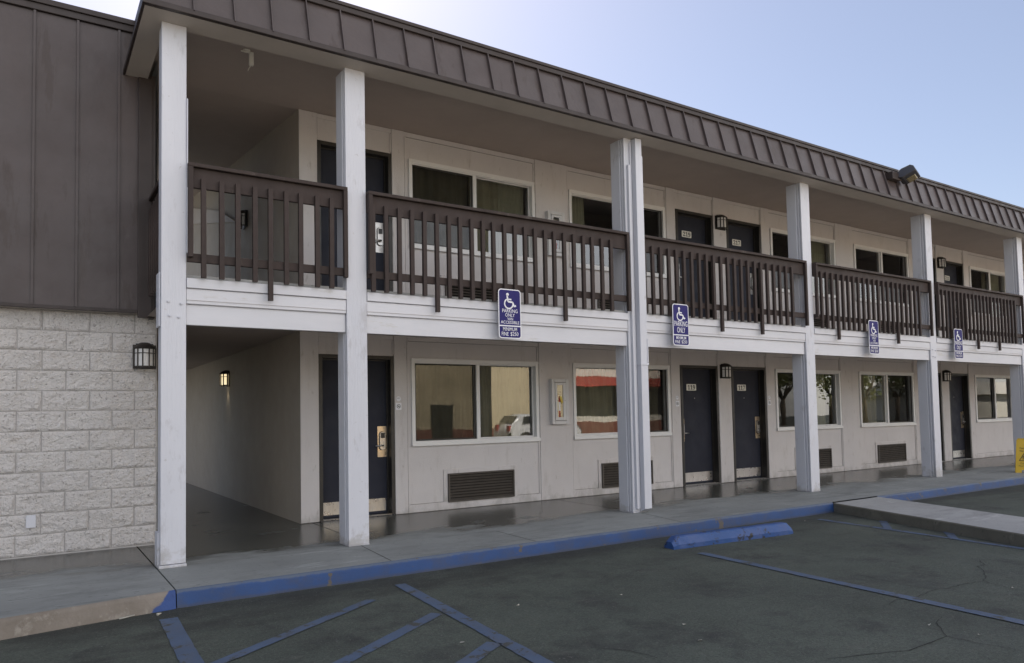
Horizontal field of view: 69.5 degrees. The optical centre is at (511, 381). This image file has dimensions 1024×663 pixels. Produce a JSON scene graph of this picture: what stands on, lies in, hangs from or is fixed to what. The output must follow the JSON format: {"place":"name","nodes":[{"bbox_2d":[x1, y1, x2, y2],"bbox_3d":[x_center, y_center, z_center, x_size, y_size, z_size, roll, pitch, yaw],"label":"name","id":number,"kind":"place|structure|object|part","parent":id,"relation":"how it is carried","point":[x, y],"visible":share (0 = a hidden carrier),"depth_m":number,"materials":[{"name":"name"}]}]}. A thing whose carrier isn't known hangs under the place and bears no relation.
{"place":"outdoors","nodes":[
{"label":"outdoors","id":0,"kind":"place"},
{"bbox_2d":[0,484,1023,662],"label":"ground","id":1,"kind":"structure","parent":0,"point":[726,611],"depth_m":5.20,"materials":[{"name":"grey asphalt"}]},
{"bbox_2d":[0,547,173,617],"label":"walkway","id":2,"kind":"structure","parent":1,"relation":"on","point":[28,585],"depth_m":5.93,"materials":[{"name":"concrete"}]},
{"bbox_2d":[0,0,157,559],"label":"block building","id":3,"kind":"structure","parent":2,"relation":"on","point":[78,182],"depth_m":7.24,"materials":[{"name":"white brick"}]},
{"bbox_2d":[26,515,35,527],"bbox_3d":[-4.563,1.328,6.999,0.080,0.120,0.026,1,-3,-33],"label":"blank cover plate","id":4,"kind":"object","parent":3,"relation":"attached to","point":[30,521],"visible":1,"depth_m":6.99,"materials":[{"name":"white paint"}]},
{"bbox_2d":[133,342,155,368],"bbox_3d":[-3.751,-0.269,7.549,0.216,0.271,0.137,1,-3,-33],"label":"wall lantern","id":5,"kind":"object","parent":3,"relation":"attached to","point":[144,355],"depth_m":7.51,"materials":[{"name":"glass"}]},
{"bbox_2d":[0,590,175,639],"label":"kerb","id":6,"kind":"structure","parent":1,"relation":"on","point":[41,622],"depth_m":5.10,"materials":[{"name":"paint"}]},
{"bbox_2d":[160,617,203,662],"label":"parking line","id":7,"kind":"object","parent":1,"relation":"on","point":[183,647],"visible":1,"depth_m":4.64,"materials":[{"name":"blue paint"}]},
{"bbox_2d":[211,599,374,662],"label":"parking line","id":8,"kind":"object","parent":1,"relation":"on","point":[238,654],"visible":1,"depth_m":4.76,"materials":[{"name":"blue paint"}]},
{"bbox_2d":[333,613,441,662],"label":"parking line","id":9,"kind":"object","parent":1,"relation":"on","point":[372,646],"visible":1,"depth_m":4.60,"materials":[{"name":"blue paint"}]},
{"bbox_2d":[396,583,553,662],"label":"parking line","id":10,"kind":"object","parent":1,"relation":"on","point":[520,650],"visible":1,"depth_m":4.82,"materials":[{"name":"blue paint"}]},
{"bbox_2d":[456,642,502,662],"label":"parking line","id":11,"kind":"object","parent":1,"relation":"on","point":[480,652],"visible":1,"depth_m":4.29,"materials":[{"name":"blue paint"}]},
{"bbox_2d":[176,502,833,607],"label":"kerb","id":12,"kind":"structure","parent":1,"relation":"on","point":[206,594],"depth_m":6.81,"materials":[{"name":"blue paint"}]},
{"bbox_2d":[136,455,1023,592],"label":"walkway","id":13,"kind":"structure","parent":1,"relation":"on","point":[228,540],"depth_m":8.86,"materials":[{"name":"concrete"}]},
{"bbox_2d":[123,0,1023,569],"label":"motel building","id":14,"kind":"structure","parent":13,"relation":"on","point":[301,418],"depth_m":10.33,"materials":[{"name":"paint"}]},
{"bbox_2d":[148,179,158,295],"bbox_3d":[-3.400,-1.397,7.145,0.106,1.025,1.040,1,-3,-33],"label":"balcony railing","id":15,"kind":"object","parent":14,"relation":"attached to","point":[153,253],"visible":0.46,"depth_m":7.23,"materials":[{"name":"brown wood"}]},
{"bbox_2d":[219,370,229,386],"bbox_3d":[-4.757,-0.052,12.173,0.137,0.271,0.256,1,-3,-33],"label":"wall lantern","id":16,"kind":"object","parent":14,"relation":"attached to","point":[224,377],"depth_m":12.10,"materials":[{"name":"beige"}]},
{"bbox_2d":[241,210,247,229],"bbox_3d":[-4.135,-2.485,11.265,0.137,0.271,0.256,1,-3,-33],"label":"wall lantern","id":17,"kind":"object","parent":14,"relation":"attached to","point":[244,217],"depth_m":11.19,"materials":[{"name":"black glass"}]},
{"bbox_2d":[241,48,253,70],"bbox_3d":[-2.752,-3.333,7.661,0.126,0.216,0.076,1,-3,-33],"label":"ceiling bracket","id":18,"kind":"object","parent":14,"relation":"hanging from","point":[251,57],"visible":1,"depth_m":7.66,"materials":[{"name":"grey metal"}]},
{"bbox_2d":[187,162,348,300],"bbox_3d":[-2.270,-1.345,6.959,1.474,1.189,0.122,1,-3,-33],"label":"balcony railing","id":19,"kind":"object","parent":14,"relation":"attached to","point":[203,178],"visible":1,"depth_m":6.90,"materials":[{"name":"brown wood"}]},
{"bbox_2d":[317,140,392,291],"bbox_3d":[-2.047,-1.993,9.540,1.008,2.064,0.210,1,-3,-33],"label":"door","id":20,"kind":"structure","parent":14,"relation":"in","point":[378,168],"depth_m":9.69,"materials":[{"name":"blue paint"}]},
{"bbox_2d":[318,354,395,521],"bbox_3d":[-1.995,0.698,9.414,1.008,2.064,0.210,1,-3,-33],"label":"door","id":21,"kind":"structure","parent":14,"relation":"in","point":[380,369],"depth_m":9.56,"materials":[{"name":"blue paint"}]},
{"bbox_2d":[396,403,401,409],"bbox_3d":[-1.484,0.326,9.658,0.080,0.092,0.007,1,-3,-33],"label":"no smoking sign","id":22,"kind":"object","parent":14,"relation":"attached to","point":[398,406],"visible":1,"depth_m":9.65,"materials":[{"name":"white plastic"}]},
{"bbox_2d":[408,158,534,261],"bbox_3d":[-0.586,-2.382,10.565,2.074,1.250,0.292,1,-3,-33],"label":"window","id":23,"kind":"structure","parent":14,"relation":"in","point":[426,180],"depth_m":10.56,"materials":[{"name":"white glass"}]},
{"bbox_2d":[410,358,540,446],"bbox_3d":[-0.535,0.285,10.440,2.074,1.210,0.292,1,-3,-33],"label":"window","id":24,"kind":"structure","parent":14,"relation":"in","point":[454,401],"depth_m":10.46,"materials":[{"name":"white glass"}]},
{"bbox_2d":[440,275,512,299],"bbox_3d":[-0.470,-1.231,10.423,1.190,0.457,0.044,1,-3,-33],"label":"air conditioner grille","id":25,"kind":"object","parent":14,"relation":"attached to","point":[466,292],"visible":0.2,"depth_m":10.33,"materials":[{"name":"paint"}]},
{"bbox_2d":[443,465,516,501],"bbox_3d":[-0.419,1.426,10.298,1.190,0.457,0.044,1,-3,-33],"label":"air conditioner grille","id":26,"kind":"object","parent":14,"relation":"attached to","point":[469,484],"visible":1,"depth_m":10.28,"materials":[{"name":"metal"}]},
{"bbox_2d":[366,191,630,320],"bbox_3d":[0.002,-1.319,8.448,3.517,1.189,0.122,1,-3,-33],"label":"balcony railing","id":27,"kind":"object","parent":14,"relation":"attached to","point":[399,208],"visible":0.99,"depth_m":8.25,"materials":[{"name":"brown wood"}]},
{"bbox_2d":[498,289,520,338],"bbox_3d":[-0.045,-0.758,8.333,0.302,0.557,0.084,1,-3,-33],"label":"parking sign","id":28,"kind":"object","parent":14,"relation":"attached to","point":[509,311],"visible":1,"depth_m":8.30,"materials":[{"name":"blue metal"}]},
{"bbox_2d":[545,210,564,257],"bbox_3d":[0.662,-2.230,11.166,0.310,0.675,0.091,1,-3,-33],"label":"extinguisher cabinet","id":29,"kind":"object","parent":14,"relation":"attached to","point":[554,215],"visible":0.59,"depth_m":11.13,"materials":[{"name":"paint"}]},
{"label":"cabinet door","id":30,"kind":"part","parent":29,"relation":"part of","materials":[{"name":"paint"}]},
{"bbox_2d":[549,379,568,423],"bbox_3d":[0.711,0.301,11.048,0.310,0.675,0.091,1,-3,-33],"label":"extinguisher cabinet","id":31,"kind":"object","parent":14,"relation":"attached to","point":[559,399],"visible":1,"depth_m":11.01,"materials":[{"name":"metal"}]},
{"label":"cabinet door","id":32,"kind":"part","parent":31,"relation":"part of","materials":[{"name":"paint"}]},
{"bbox_2d":[568,189,666,277],"bbox_3d":[1.684,-2.357,12.035,2.064,1.250,0.263,1,-3,-33],"label":"window","id":33,"kind":"structure","parent":14,"relation":"in","point":[575,198],"depth_m":11.77,"materials":[{"name":"white plastic"}]},
{"bbox_2d":[572,363,671,439],"bbox_3d":[1.728,0.310,11.922,2.064,1.210,0.292,1,-3,-33],"label":"window","id":34,"kind":"structure","parent":14,"relation":"in","point":[594,384],"depth_m":11.83,"materials":[{"name":"white glass"}]},
{"bbox_2d":[595,290,649,312],"bbox_3d":[1.796,-1.205,11.908,1.190,0.457,0.044,1,-3,-33],"label":"air conditioner grille","id":35,"kind":"object","parent":14,"relation":"attached to","point":[598,304],"visible":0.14,"depth_m":11.70,"materials":[{"name":"paint"}]},
{"bbox_2d":[598,456,654,487],"bbox_3d":[1.848,1.451,11.783,1.190,0.457,0.044,1,-3,-33],"label":"air conditioner grille","id":36,"kind":"object","parent":14,"relation":"attached to","point":[608,473],"visible":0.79,"depth_m":11.57,"materials":[{"name":"metal"}]},
{"bbox_2d":[626,143,640,508],"bbox_3d":[1.551,-0.740,9.415,0.067,4.700,0.036,1,-3,-33],"label":"conduit","id":37,"kind":"object","parent":14,"relation":"attached to","point":[634,362],"visible":1,"depth_m":9.39,"materials":[{"name":"white metal"}]},
{"bbox_2d":[631,138,651,510],"bbox_3d":[1.655,-0.744,9.447,0.150,4.784,0.100,1,-3,-33],"label":"downspout","id":38,"kind":"object","parent":14,"relation":"attached to","point":[642,355],"visible":1,"depth_m":9.41,"materials":[{"name":"white paint"}]},
{"bbox_2d":[672,304,688,345],"bbox_3d":[2.217,-0.748,9.815,0.302,0.554,0.084,1,-3,-34],"label":"parking sign","id":39,"kind":"object","parent":14,"relation":"attached to","point":[680,318],"visible":1,"depth_m":9.78,"materials":[{"name":"blue metal"}]},
{"bbox_2d":[675,209,713,317],"bbox_3d":[3.173,-1.934,12.958,0.928,2.064,0.210,1,-3,-33],"label":"door","id":40,"kind":"structure","parent":14,"relation":"in","point":[694,227],"depth_m":13.06,"materials":[{"name":"blue paint"}]},
{"bbox_2d":[680,365,720,486],"bbox_3d":[3.225,0.757,12.832,0.928,2.064,0.210,1,-3,-33],"label":"door","id":41,"kind":"structure","parent":14,"relation":"in","point":[701,462],"depth_m":12.93,"materials":[{"name":"blue paint"}]},
{"bbox_2d":[715,215,727,230],"bbox_3d":[3.775,-2.862,13.217,0.256,0.271,0.137,1,-3,-33],"label":"wall lantern","id":42,"kind":"object","parent":14,"relation":"attached to","point":[721,222],"depth_m":13.17,"materials":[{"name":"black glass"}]},
{"bbox_2d":[644,235,808,334],"bbox_3d":[3.098,-1.285,10.475,3.427,1.189,0.122,1,-3,-33],"label":"balcony railing","id":43,"kind":"object","parent":14,"relation":"attached to","point":[692,251],"visible":0.88,"depth_m":10.37,"materials":[{"name":"brown wood"}]},
{"bbox_2d":[720,363,732,378],"bbox_3d":[3.827,-0.191,13.092,0.256,0.271,0.137,1,-3,-33],"label":"wall lantern","id":44,"kind":"object","parent":14,"relation":"attached to","point":[726,371],"depth_m":13.05,"materials":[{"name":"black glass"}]},
{"bbox_2d":[726,219,760,321],"bbox_3d":[4.260,-1.922,13.671,0.948,2.064,0.210,1,-3,-33],"label":"door","id":45,"kind":"structure","parent":14,"relation":"in","point":[740,235],"depth_m":13.78,"materials":[{"name":"blue paint"}]},
{"bbox_2d":[731,367,768,481],"bbox_3d":[4.312,0.770,13.544,0.948,2.064,0.210,1,-3,-33],"label":"door","id":46,"kind":"structure","parent":14,"relation":"in","point":[748,384],"depth_m":13.66,"materials":[{"name":"blue paint"}]},
{"bbox_2d":[769,228,835,297],"bbox_3d":[5.729,-2.311,14.684,2.074,1.250,0.263,1,-3,-33],"label":"window","id":47,"kind":"structure","parent":14,"relation":"in","point":[817,243],"depth_m":15.13,"materials":[{"name":"white plastic"}]},
{"bbox_2d":[789,310,825,326],"bbox_3d":[5.879,-1.159,14.581,1.190,0.457,0.044,1,-3,-33],"label":"air conditioner grille","id":48,"kind":"object","parent":14,"relation":"attached to","point":[817,323],"visible":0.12,"depth_m":14.72,"materials":[{"name":"metal"}]},
{"bbox_2d":[774,369,842,430],"bbox_3d":[5.781,0.355,14.558,2.074,1.210,0.262,1,-3,-33],"label":"window","id":49,"kind":"structure","parent":14,"relation":"in","point":[820,384],"depth_m":14.99,"materials":[{"name":"glass"}]},
{"bbox_2d":[794,445,832,469],"bbox_3d":[5.930,1.498,14.457,1.190,0.457,0.044,1,-3,-33],"label":"air conditioner grille","id":50,"kind":"object","parent":14,"relation":"attached to","point":[825,457],"visible":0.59,"depth_m":14.64,"materials":[{"name":"metal"}]},
{"bbox_2d":[811,262,933,343],"bbox_3d":[6.155,-1.250,12.477,3.437,1.189,0.122,1,-3,-33],"label":"balcony railing","id":51,"kind":"object","parent":14,"relation":"attached to","point":[837,274],"visible":1,"depth_m":12.30,"materials":[{"name":"brown wood"}]},
{"bbox_2d":[868,320,878,353],"bbox_3d":[5.989,-0.732,12.287,0.302,0.561,0.084,1,-3,-35],"label":"parking sign","id":52,"kind":"object","parent":14,"relation":"attached to","point":[873,340],"visible":1,"depth_m":12.25,"materials":[{"name":"blue metal"}]},
{"bbox_2d":[853,244,908,306],"bbox_3d":[8.062,-2.283,16.140,2.114,1.212,0.144,1,-3,-33],"label":"window","id":53,"kind":"structure","parent":14,"relation":"in","point":[904,257],"depth_m":16.14,"materials":[{"name":"white plastic"}]},
{"bbox_2d":[871,318,900,332],"bbox_3d":[8.162,-1.133,16.077,1.190,0.457,0.044,1,-3,-33],"label":"air conditioner grille","id":54,"kind":"object","parent":14,"relation":"attached to","point":[891,327],"visible":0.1,"depth_m":16.14,"materials":[{"name":"paint"}]},
{"bbox_2d":[858,371,915,426],"bbox_3d":[8.073,0.382,16.077,2.114,1.210,0.292,1,-3,-33],"label":"window","id":55,"kind":"structure","parent":14,"relation":"in","point":[866,379],"depth_m":15.99,"materials":[{"name":"white plastic"}]},
{"bbox_2d":[875,440,906,462],"bbox_3d":[8.214,1.523,15.952,1.190,0.457,0.044,1,-3,-33],"label":"air conditioner grille","id":56,"kind":"object","parent":14,"relation":"attached to","point":[890,451],"visible":1,"depth_m":15.93,"materials":[{"name":"metal"}]},
{"bbox_2d":[885,165,919,183],"bbox_3d":[6.714,-3.550,12.616,0.549,0.255,0.390,1,-3,-33],"label":"floodlight","id":57,"kind":"object","parent":14,"relation":"attached to","point":[908,174],"visible":1,"depth_m":12.57,"materials":[{"name":"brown metal"}]},
{"bbox_2d":[932,258,938,336],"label":"door","id":58,"kind":"structure","parent":14,"relation":"in","point":[934,261],"depth_m":17.32,"materials":[{"name":"blue paint"}]},
{"bbox_2d":[937,257,945,268],"bbox_3d":[10.154,-2.810,17.396,0.256,0.271,0.137,1,-3,-33],"label":"wall lantern","id":59,"kind":"object","parent":14,"relation":"attached to","point":[941,262],"depth_m":17.35,"materials":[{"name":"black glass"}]},
{"bbox_2d":[938,373,944,461],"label":"door","id":60,"kind":"structure","parent":14,"relation":"in","point":[939,374],"depth_m":17.19,"materials":[{"name":"blue paint"}]},
{"bbox_2d":[942,370,951,381],"bbox_3d":[10.206,-0.139,17.270,0.256,0.271,0.137,1,-3,-33],"label":"wall lantern","id":61,"kind":"object","parent":14,"relation":"attached to","point":[947,375],"depth_m":17.22,"materials":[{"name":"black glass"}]},
{"bbox_2d":[943,261,965,338],"bbox_3d":[10.626,-1.850,17.840,0.948,2.064,0.210,1,-3,-33],"label":"door","id":62,"kind":"structure","parent":14,"relation":"in","point":[953,272],"depth_m":18.02,"materials":[{"name":"blue paint"}]},
{"bbox_2d":[953,329,962,358],"bbox_3d":[8.319,-0.701,13.813,0.302,0.558,0.084,1,-3,-32],"label":"parking sign","id":63,"kind":"object","parent":14,"relation":"attached to","point":[958,344],"visible":1,"depth_m":13.78,"materials":[{"name":"blue metal"}]},
{"bbox_2d":[949,373,971,460],"bbox_3d":[10.678,0.842,17.713,0.948,2.064,0.210,1,-3,-33],"label":"door","id":64,"kind":"structure","parent":14,"relation":"in","point":[959,385],"depth_m":17.87,"materials":[{"name":"blue paint"}]},
{"bbox_2d":[934,282,1023,350],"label":"balcony railing","id":65,"kind":"object","parent":14,"relation":"attached to","point":[1002,300],"visible":1,"depth_m":14.36,"materials":[{"name":"brown wood"}]},
{"bbox_2d":[968,266,1006,318],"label":"window","id":66,"kind":"structure","parent":14,"relation":"in","point":[989,278],"depth_m":19.02,"materials":[{"name":"white plastic"}]},
{"bbox_2d":[974,375,1011,421],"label":"window","id":67,"kind":"structure","parent":14,"relation":"in","point":[994,418],"depth_m":18.66,"materials":[{"name":"white plastic"}]},
{"bbox_2d":[1015,438,1023,472],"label":"wet floor sign","id":68,"kind":"object","parent":13,"relation":"on","point":[1019,464],"visible":1,"depth_m":13.93,"materials":[{"name":"yellow plastic"}]},
{"bbox_2d":[664,522,792,549],"bbox_3d":[2.364,1.645,7.940,1.746,0.127,0.174,0,-3,-29],"label":"wheel stop","id":69,"kind":"object","parent":1,"relation":"on","point":[704,538],"visible":1,"depth_m":7.82,"materials":[{"name":"blue paint"}]},
{"bbox_2d":[580,560,1017,658],"bbox_3d":[2.351,1.583,5.318,3.891,0.001,2.366,-1,-3,-4],"label":"asphalt crack","id":70,"kind":"object","parent":1,"relation":"on","point":[889,604],"visible":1,"depth_m":4.48,"materials":[{"name":"black asphalt"}]},
{"bbox_2d":[698,552,1023,624],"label":"parking line","id":71,"kind":"object","parent":1,"relation":"on","point":[1014,620],"visible":1,"depth_m":5.56,"materials":[{"name":"blue paint"}]},
{"bbox_2d":[879,521,892,529],"bbox_3d":[4.426,1.701,8.742,0.091,0.001,0.712,-2,-3,22],"label":"parking line","id":72,"kind":"object","parent":1,"relation":"on","point":[885,525],"visible":1,"depth_m":8.71,"materials":[{"name":"blue paint"}]},
{"bbox_2d":[817,519,1023,548],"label":"parking line","id":73,"kind":"object","parent":1,"relation":"on","point":[926,534],"visible":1,"depth_m":8.04,"materials":[{"name":"blue paint"}]},
{"bbox_2d":[877,476,1023,500],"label":"kerb","id":74,"kind":"structure","parent":1,"relation":"on","point":[944,491],"depth_m":11.76,"materials":[{"name":"blue paint"}]},
{"bbox_2d":[944,532,958,538],"bbox_3d":[4.773,1.661,8.050,0.090,0.001,0.731,-2,-3,23],"label":"parking line","id":75,"kind":"object","parent":1,"relation":"on","point":[951,535],"visible":0.76,"depth_m":7.93,"materials":[{"name":"blue paint"}]},
{"bbox_2d":[54,0,1023,207],"label":"sky","id":76,"kind":"structure","parent":0,"point":[936,87],"materials":[{"name":"blue"}]},
{"bbox_2d":[833,497,1023,546],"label":"path","id":77,"kind":"structure","parent":0,"point":[1002,528],"depth_m":8.59,"materials":[{"name":"concrete"}]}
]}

